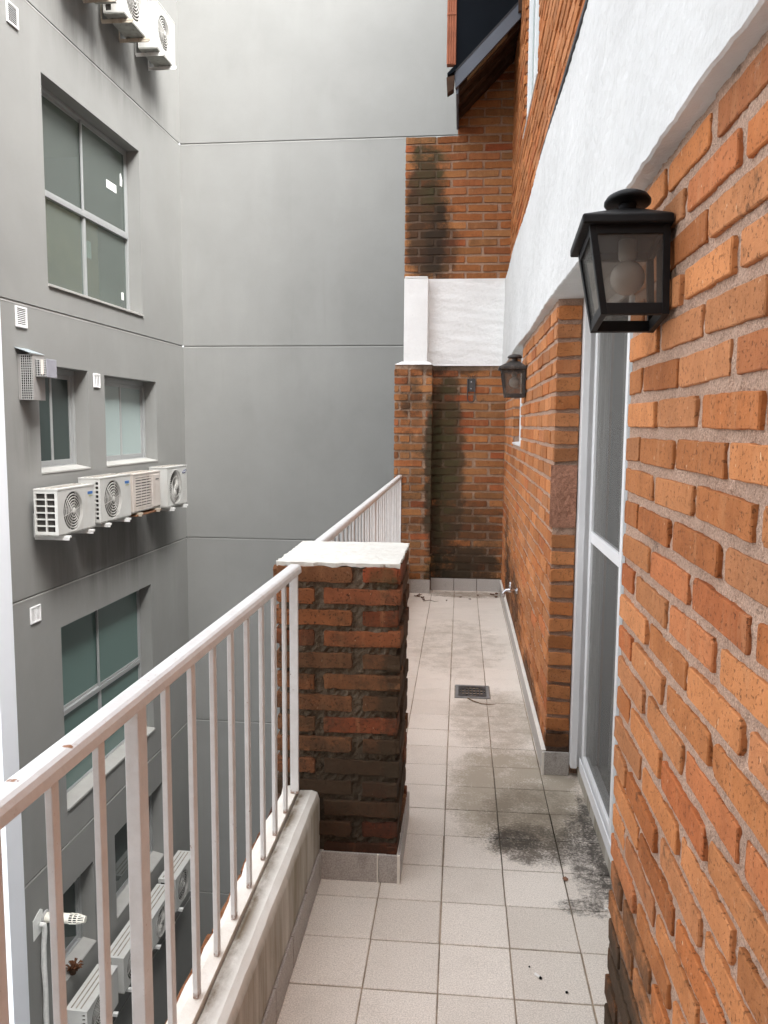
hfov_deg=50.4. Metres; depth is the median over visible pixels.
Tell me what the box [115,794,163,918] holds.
window
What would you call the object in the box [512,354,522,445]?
window
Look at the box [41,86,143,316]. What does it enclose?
window
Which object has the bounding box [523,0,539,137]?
window
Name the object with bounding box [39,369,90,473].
window
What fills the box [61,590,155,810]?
window
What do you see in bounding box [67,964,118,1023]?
air conditioner
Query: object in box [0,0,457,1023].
apartment building
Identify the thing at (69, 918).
flue pipe
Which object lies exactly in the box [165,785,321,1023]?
wall
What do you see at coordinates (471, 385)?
wall bracket
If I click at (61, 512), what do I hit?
air conditioner
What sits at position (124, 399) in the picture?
window
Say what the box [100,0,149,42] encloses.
air conditioner
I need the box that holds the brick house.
[446,0,767,1023]
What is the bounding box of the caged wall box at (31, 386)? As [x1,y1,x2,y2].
[15,347,45,400]
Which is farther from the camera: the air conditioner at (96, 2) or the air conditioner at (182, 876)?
the air conditioner at (182, 876)
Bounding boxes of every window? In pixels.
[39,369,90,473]
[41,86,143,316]
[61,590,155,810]
[63,875,96,981]
[104,377,157,466]
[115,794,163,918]
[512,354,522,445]
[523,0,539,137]
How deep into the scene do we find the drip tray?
9.44 m
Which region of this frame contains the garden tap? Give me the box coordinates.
[502,581,517,597]
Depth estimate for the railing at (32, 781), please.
1.44 m
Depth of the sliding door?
3.33 m
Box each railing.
[0,564,301,1023]
[315,475,401,542]
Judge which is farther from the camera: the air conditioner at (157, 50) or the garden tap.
the air conditioner at (157, 50)
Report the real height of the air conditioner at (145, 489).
0.486 m
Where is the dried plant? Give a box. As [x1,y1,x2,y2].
[65,958,83,975]
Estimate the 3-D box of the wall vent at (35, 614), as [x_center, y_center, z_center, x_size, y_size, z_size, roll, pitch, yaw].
[-3.263,0.957,7.638,0.015,0.160,0.180,1,6,6]
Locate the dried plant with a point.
(73, 968)
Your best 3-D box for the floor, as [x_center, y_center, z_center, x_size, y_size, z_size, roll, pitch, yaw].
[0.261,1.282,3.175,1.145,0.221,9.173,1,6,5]
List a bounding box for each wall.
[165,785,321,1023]
[394,62,514,592]
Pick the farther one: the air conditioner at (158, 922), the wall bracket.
the air conditioner at (158, 922)
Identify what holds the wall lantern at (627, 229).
attached to the brick house
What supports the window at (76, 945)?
in the apartment building at (232, 186)
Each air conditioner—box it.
[33,483,94,539]
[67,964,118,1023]
[78,473,131,526]
[82,0,116,4]
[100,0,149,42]
[110,920,131,993]
[118,470,160,516]
[135,0,176,70]
[149,465,187,510]
[151,884,174,950]
[158,850,190,912]
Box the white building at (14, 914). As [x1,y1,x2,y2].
[0,317,29,1023]
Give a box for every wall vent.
[5,0,18,30]
[15,305,27,328]
[30,604,41,624]
[93,373,100,387]
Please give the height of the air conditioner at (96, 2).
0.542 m
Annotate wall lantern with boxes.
[498,354,526,397]
[570,188,674,332]
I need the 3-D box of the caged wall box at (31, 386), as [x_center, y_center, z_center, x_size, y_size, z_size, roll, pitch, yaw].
[-3.183,-1.242,7.351,0.154,0.465,0.240,1,6,6]
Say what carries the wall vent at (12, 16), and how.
attached to the apartment building at (232, 186)
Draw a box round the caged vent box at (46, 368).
[34,359,56,377]
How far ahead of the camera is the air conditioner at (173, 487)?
10.25 m
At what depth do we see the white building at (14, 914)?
7.19 m
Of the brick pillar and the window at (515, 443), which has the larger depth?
the window at (515, 443)
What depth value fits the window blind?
9.34 m
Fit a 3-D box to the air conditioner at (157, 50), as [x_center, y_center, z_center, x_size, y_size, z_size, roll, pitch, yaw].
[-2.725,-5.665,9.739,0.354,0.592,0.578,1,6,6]
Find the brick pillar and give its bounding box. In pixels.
[273,541,409,883]
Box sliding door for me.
[569,274,634,861]
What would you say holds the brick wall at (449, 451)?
on the floor
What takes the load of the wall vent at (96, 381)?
attached to the apartment building at (232, 186)
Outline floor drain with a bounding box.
[455,685,489,699]
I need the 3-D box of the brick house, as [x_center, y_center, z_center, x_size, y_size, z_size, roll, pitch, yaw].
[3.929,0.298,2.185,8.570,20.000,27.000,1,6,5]
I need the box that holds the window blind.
[45,199,99,299]
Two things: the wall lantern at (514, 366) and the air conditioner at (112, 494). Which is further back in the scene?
the air conditioner at (112, 494)
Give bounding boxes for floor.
[277,590,611,1023]
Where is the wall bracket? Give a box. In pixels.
[466,374,475,402]
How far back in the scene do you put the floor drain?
4.62 m
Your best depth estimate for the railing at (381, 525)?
5.27 m
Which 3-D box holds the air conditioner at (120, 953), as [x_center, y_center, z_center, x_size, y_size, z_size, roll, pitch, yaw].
[-2.972,5.135,9.403,0.354,0.482,0.698,1,6,6]
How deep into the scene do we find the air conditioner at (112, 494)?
8.55 m
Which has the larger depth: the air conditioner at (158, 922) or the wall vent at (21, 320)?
the air conditioner at (158, 922)
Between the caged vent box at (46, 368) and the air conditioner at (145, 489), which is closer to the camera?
the caged vent box at (46, 368)
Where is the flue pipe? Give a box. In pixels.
[33,909,86,940]
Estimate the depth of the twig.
4.42 m
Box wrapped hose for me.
[39,922,49,1023]
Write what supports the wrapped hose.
attached to the apartment building at (232, 186)
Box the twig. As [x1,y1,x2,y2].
[467,698,494,704]
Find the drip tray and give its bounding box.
[129,510,155,516]

